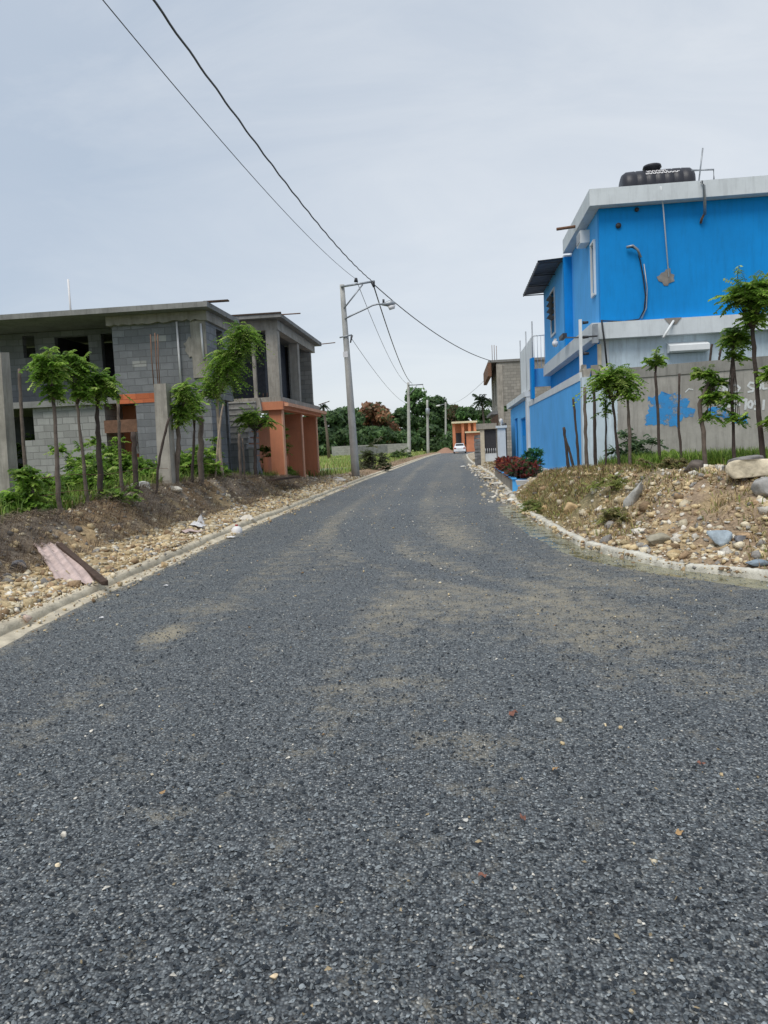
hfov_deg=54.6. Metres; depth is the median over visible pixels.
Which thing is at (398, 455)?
bush
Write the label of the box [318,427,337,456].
thicket
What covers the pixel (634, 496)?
boulder
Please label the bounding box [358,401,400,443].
broadleaf tree
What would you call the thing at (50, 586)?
rubble
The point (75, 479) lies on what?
bush
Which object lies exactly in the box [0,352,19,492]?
concrete pillar
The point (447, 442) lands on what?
thicket
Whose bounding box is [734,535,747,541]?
boulder
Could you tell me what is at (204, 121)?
power cable
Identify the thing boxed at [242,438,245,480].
fence post
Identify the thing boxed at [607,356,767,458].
grey garden wall
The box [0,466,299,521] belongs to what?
grass
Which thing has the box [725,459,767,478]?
boulder
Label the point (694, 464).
boulder
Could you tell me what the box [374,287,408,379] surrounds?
power cable
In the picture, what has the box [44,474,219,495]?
fence wire
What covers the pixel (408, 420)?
utility pole
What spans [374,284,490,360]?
power cable
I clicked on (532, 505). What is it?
weed
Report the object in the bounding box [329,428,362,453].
thicket
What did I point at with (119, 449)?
fence post
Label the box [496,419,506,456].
white pillar
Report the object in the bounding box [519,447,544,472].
bush
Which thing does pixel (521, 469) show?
bush
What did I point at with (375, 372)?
power cable
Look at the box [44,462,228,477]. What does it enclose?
fence wire
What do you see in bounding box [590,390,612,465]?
young tree
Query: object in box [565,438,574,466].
fence post
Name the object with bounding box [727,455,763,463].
boulder
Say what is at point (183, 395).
young tree
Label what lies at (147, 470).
bush
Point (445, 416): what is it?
utility pole
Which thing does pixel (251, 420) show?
young tree
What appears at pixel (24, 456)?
fence post
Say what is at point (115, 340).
unfinished house
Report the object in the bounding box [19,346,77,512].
young tree
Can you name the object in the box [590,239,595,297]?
window
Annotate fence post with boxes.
[18,369,26,468]
[116,401,123,492]
[130,432,139,493]
[155,418,169,493]
[197,416,203,486]
[214,404,223,478]
[238,434,241,477]
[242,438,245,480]
[562,427,569,468]
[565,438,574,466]
[572,399,579,466]
[583,387,588,466]
[593,391,596,465]
[677,373,682,457]
[709,344,712,360]
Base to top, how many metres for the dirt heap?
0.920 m
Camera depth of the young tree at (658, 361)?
12.75 m
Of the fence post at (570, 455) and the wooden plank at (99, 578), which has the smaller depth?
the wooden plank at (99, 578)
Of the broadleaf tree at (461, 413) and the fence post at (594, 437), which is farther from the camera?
the broadleaf tree at (461, 413)
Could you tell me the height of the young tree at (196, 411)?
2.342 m
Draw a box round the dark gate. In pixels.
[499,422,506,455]
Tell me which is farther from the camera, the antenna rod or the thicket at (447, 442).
the thicket at (447, 442)
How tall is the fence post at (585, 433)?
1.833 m
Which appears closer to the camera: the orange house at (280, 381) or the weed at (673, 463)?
the weed at (673, 463)
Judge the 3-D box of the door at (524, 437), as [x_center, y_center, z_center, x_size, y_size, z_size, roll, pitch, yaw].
[6.424,-3.171,33.787,0.040,2.200,2.400,-2,5,6]
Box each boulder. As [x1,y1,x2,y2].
[9,560,26,570]
[22,614,32,622]
[132,481,149,487]
[170,486,181,491]
[240,515,256,522]
[563,502,577,513]
[623,481,642,509]
[646,532,671,545]
[666,549,680,555]
[683,460,703,472]
[706,530,732,546]
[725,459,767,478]
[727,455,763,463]
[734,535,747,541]
[745,559,767,565]
[751,476,767,496]
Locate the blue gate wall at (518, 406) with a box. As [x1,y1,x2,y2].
[507,391,532,458]
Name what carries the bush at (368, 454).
on the ground at (702, 496)
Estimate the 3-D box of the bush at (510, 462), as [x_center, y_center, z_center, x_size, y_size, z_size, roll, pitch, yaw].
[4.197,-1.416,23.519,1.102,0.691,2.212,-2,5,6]
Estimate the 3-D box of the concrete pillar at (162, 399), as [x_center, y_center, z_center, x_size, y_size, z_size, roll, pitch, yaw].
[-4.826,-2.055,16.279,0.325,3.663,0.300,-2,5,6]
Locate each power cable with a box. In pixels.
[103,0,353,277]
[152,0,373,282]
[353,341,406,403]
[357,282,405,382]
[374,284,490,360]
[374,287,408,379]
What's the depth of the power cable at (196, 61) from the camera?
14.24 m
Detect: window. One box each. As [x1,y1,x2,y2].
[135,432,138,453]
[546,287,555,337]
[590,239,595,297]
[670,352,701,363]
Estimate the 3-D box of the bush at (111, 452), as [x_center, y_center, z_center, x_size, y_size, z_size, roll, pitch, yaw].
[-6.878,-1.248,19.182,2.829,1.522,2.134,-2,5,6]
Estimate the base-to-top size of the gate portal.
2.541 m
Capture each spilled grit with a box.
[1,483,353,632]
[506,500,766,577]
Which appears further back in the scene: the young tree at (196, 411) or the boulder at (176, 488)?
the young tree at (196, 411)
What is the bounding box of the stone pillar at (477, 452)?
[474,435,480,465]
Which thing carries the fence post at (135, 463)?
on the ground at (702, 496)
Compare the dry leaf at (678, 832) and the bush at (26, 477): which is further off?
the bush at (26, 477)
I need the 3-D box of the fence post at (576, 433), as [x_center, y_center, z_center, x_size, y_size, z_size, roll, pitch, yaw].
[3.934,-1.515,15.211,0.145,1.643,0.066,-2,5,6]
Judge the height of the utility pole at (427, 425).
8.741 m
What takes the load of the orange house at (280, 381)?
on the ground at (702, 496)
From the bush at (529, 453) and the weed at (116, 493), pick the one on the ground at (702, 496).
the weed at (116, 493)
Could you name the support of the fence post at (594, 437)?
on the ground at (702, 496)
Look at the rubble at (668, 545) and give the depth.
9.69 m
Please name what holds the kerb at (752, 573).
on the ground at (702, 496)
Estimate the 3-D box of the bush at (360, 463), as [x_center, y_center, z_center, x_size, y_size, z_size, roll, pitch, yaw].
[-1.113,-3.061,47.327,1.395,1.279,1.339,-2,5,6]
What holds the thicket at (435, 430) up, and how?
on the ground at (702, 496)
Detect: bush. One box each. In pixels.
[0,479,71,508]
[0,490,53,516]
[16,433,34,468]
[38,471,67,490]
[39,459,125,492]
[43,440,123,479]
[66,436,156,476]
[128,464,182,478]
[147,445,223,475]
[180,436,232,477]
[257,427,296,475]
[358,455,375,468]
[359,436,392,469]
[389,447,413,457]
[424,441,439,452]
[493,456,516,471]
[496,455,518,472]
[500,457,528,474]
[504,459,542,479]
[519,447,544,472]
[604,428,668,462]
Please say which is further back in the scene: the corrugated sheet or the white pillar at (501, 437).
the white pillar at (501, 437)
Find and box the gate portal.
[476,423,496,465]
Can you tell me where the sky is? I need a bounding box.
[0,0,767,427]
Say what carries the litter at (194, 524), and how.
on the ground at (702, 496)
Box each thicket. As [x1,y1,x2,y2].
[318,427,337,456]
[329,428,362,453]
[360,425,393,444]
[387,429,425,451]
[417,424,444,450]
[438,430,452,449]
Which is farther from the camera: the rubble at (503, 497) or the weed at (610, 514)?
the rubble at (503, 497)
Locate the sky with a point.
(443, 147)
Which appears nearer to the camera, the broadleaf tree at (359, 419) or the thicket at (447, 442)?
the thicket at (447, 442)
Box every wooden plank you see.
[56,542,107,585]
[266,476,299,480]
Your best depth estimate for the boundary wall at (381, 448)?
134.94 m
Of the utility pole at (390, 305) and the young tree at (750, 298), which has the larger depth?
the utility pole at (390, 305)
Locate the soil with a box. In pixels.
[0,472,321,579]
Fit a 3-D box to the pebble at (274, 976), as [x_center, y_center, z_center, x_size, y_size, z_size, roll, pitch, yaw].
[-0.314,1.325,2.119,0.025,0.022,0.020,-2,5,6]
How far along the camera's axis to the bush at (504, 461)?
25.69 m
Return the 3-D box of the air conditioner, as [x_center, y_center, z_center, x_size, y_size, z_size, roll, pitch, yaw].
[5.227,-7.165,19.558,0.257,0.324,0.607,-2,5,6]
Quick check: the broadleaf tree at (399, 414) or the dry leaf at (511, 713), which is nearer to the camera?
the dry leaf at (511, 713)
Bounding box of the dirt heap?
[437,448,458,452]
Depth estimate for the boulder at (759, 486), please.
9.00 m
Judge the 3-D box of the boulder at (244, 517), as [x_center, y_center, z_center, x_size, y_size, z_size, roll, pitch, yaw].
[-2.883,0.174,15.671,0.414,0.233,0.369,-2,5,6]
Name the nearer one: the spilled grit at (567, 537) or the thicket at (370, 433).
the spilled grit at (567, 537)
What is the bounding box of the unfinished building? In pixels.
[483,346,550,457]
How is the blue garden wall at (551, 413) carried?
on the ground at (702, 496)
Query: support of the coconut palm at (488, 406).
on the ground at (702, 496)
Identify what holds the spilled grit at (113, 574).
on the road
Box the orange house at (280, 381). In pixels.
[228,312,334,476]
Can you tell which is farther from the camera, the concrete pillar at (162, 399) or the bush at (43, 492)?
the concrete pillar at (162, 399)
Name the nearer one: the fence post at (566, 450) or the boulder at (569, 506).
the boulder at (569, 506)
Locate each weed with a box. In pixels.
[94,482,144,503]
[517,499,545,513]
[582,470,631,492]
[595,507,629,524]
[635,456,690,470]
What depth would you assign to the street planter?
21.65 m
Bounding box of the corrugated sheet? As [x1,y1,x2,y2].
[34,541,94,584]
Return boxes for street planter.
[495,468,528,491]
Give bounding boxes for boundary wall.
[332,443,406,455]
[358,445,387,454]
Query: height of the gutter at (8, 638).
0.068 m
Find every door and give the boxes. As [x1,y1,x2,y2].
[516,419,518,456]
[522,418,525,453]
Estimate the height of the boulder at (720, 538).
0.238 m
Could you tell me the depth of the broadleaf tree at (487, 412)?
165.66 m
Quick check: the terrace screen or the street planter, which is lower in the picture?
the street planter
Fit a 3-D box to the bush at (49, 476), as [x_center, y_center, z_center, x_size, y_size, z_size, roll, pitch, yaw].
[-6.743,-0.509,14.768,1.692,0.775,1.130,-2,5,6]
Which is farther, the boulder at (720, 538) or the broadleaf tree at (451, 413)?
the broadleaf tree at (451, 413)
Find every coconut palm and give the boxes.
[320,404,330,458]
[466,394,491,423]
[480,398,491,412]
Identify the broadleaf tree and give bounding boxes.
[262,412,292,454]
[303,409,344,442]
[333,406,364,441]
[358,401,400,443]
[389,406,416,431]
[402,386,432,450]
[422,395,451,439]
[447,404,459,431]
[448,406,479,430]
[476,420,489,430]
[477,409,490,420]
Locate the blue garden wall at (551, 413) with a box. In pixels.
[529,365,607,470]
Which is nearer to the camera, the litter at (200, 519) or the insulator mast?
the litter at (200, 519)
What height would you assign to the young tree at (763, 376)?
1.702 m
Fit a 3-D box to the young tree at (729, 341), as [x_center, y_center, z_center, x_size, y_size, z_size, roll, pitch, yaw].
[5.655,-1.802,11.980,0.602,2.401,0.750,-1,5,22]
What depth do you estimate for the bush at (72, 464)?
17.56 m
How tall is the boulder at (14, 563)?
0.170 m
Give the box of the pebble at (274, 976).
[269,973,277,979]
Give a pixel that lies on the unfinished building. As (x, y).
(504, 375)
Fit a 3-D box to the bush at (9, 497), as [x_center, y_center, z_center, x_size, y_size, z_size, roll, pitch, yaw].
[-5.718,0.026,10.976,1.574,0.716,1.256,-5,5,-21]
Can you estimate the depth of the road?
3.50 m
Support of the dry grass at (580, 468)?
on the ground at (702, 496)
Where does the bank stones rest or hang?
on the ground at (702, 496)
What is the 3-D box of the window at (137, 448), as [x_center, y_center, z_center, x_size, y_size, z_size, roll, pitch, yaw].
[-7.378,-2.277,23.074,0.620,0.900,0.110,-2,5,6]
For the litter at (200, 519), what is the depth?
14.18 m
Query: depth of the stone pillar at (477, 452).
46.01 m
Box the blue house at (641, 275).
[523,175,767,388]
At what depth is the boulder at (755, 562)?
7.73 m
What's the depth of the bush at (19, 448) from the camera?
23.81 m
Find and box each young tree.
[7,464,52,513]
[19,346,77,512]
[49,349,106,503]
[68,367,137,496]
[169,377,208,485]
[185,393,209,482]
[196,320,274,476]
[230,403,283,476]
[572,363,648,464]
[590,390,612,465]
[617,388,640,463]
[640,346,669,458]
[689,364,730,463]
[708,265,767,458]
[715,325,751,458]
[752,365,767,431]
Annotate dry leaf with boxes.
[509,710,517,715]
[676,829,683,834]
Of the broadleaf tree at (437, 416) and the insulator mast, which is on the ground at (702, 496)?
the broadleaf tree at (437, 416)
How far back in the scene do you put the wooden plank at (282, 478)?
23.70 m
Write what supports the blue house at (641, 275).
on the ground at (702, 496)
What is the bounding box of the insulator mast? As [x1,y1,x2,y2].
[578,319,588,370]
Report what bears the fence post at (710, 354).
on the ground at (702, 496)
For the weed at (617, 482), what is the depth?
12.26 m
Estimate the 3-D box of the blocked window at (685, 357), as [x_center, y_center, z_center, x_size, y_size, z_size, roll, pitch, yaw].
[7.361,-3.449,18.133,0.733,0.820,0.030,-2,5,6]
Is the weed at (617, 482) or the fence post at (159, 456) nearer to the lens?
the weed at (617, 482)
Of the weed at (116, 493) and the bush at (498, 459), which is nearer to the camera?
the weed at (116, 493)
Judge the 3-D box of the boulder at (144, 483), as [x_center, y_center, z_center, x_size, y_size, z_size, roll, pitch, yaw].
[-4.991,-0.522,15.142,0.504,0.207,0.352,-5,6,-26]
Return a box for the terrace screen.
[519,321,550,398]
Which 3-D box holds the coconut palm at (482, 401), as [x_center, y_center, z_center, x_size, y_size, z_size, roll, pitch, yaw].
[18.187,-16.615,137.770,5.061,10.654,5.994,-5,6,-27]
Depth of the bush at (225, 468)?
20.07 m
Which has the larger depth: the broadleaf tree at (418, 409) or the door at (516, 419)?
the broadleaf tree at (418, 409)
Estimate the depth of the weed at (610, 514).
11.05 m
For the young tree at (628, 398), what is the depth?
13.32 m
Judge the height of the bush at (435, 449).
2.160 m
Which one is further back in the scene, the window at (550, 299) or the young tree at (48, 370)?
the window at (550, 299)
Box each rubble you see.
[0,474,364,620]
[465,461,534,503]
[520,463,767,566]
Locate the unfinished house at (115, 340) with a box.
[0,279,239,480]
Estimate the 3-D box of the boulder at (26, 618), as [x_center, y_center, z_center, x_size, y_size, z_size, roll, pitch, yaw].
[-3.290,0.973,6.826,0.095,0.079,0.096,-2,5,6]
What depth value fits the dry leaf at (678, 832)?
2.77 m
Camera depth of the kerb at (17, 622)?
9.33 m
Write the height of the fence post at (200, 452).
1.786 m
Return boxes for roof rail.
[691,169,714,178]
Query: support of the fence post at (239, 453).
on the ground at (702, 496)
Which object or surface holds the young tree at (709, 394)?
on the ground at (702, 496)
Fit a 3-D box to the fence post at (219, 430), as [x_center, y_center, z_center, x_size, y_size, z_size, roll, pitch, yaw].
[-4.312,-1.723,19.437,0.423,2.175,0.071,-2,5,6]
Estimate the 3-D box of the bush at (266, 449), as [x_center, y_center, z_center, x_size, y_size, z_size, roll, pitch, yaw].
[-4.411,-2.196,29.111,1.959,2.160,1.456,-2,5,6]
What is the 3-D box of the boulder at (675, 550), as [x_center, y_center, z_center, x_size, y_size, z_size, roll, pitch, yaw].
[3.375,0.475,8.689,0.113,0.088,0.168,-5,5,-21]
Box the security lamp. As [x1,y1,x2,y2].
[552,333,597,346]
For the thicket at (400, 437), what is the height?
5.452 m
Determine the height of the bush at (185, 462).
1.123 m
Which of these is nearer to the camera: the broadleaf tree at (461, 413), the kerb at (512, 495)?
the kerb at (512, 495)
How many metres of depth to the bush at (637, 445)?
15.26 m
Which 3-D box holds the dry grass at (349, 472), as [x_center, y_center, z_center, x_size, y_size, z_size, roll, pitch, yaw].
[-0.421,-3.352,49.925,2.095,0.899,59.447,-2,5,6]
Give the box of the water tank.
[619,163,695,186]
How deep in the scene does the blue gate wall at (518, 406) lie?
34.99 m
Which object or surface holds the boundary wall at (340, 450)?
on the ground at (702, 496)
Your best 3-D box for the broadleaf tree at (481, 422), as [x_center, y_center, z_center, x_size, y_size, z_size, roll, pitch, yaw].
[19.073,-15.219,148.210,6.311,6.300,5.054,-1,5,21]
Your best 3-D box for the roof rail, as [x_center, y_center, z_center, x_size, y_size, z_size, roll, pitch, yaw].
[7.867,-8.282,18.323,0.560,0.411,0.140,2,7,40]
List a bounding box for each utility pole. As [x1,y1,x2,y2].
[339,278,394,476]
[407,382,422,456]
[426,400,429,452]
[436,402,446,438]
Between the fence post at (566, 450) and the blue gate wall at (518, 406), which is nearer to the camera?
the fence post at (566, 450)
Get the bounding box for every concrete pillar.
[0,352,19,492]
[150,333,175,485]
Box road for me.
[0,451,767,1023]
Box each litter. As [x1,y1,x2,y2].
[181,528,202,532]
[188,521,204,526]
[197,515,203,523]
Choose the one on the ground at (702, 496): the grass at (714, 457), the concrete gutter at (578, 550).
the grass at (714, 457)
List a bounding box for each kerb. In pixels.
[0,453,437,635]
[466,451,515,497]
[514,500,767,580]
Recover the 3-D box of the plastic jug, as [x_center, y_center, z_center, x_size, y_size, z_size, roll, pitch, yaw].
[-2.775,0.354,14.030,0.210,0.240,0.205,-2,5,6]
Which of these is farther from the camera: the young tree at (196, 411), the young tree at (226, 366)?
the young tree at (226, 366)
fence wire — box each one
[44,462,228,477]
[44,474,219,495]
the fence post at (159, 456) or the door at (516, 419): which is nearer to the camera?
the fence post at (159, 456)
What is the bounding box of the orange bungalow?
[451,421,480,451]
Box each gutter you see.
[0,453,439,647]
[498,505,767,588]
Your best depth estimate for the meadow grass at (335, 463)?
65.09 m
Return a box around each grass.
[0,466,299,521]
[237,457,415,498]
[306,450,452,476]
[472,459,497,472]
[515,458,767,568]
[597,445,767,468]
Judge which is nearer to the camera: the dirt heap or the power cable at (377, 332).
the power cable at (377, 332)
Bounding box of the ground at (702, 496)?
[0,449,767,619]
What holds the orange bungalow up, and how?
on the ground at (702, 496)
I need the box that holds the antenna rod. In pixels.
[698,148,703,180]
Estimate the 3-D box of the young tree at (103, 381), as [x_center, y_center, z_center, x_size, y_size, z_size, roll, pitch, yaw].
[-4.922,-1.254,13.054,0.927,2.537,0.962,1,6,33]
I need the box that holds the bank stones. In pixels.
[0,473,313,582]
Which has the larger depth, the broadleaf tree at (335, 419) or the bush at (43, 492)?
the broadleaf tree at (335, 419)
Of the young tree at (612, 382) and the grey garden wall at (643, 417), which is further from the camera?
the grey garden wall at (643, 417)
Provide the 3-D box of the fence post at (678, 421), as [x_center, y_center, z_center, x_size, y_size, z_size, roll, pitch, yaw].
[5.024,-1.417,12.593,0.116,1.834,0.056,-2,5,6]
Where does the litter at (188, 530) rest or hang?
on the ground at (702, 496)
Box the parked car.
[453,443,465,453]
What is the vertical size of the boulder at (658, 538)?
0.198 m
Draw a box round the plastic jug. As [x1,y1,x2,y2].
[231,524,241,532]
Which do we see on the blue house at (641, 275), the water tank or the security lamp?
the water tank
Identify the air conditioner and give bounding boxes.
[576,230,589,248]
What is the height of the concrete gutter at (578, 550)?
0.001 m
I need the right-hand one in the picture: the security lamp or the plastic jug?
the security lamp

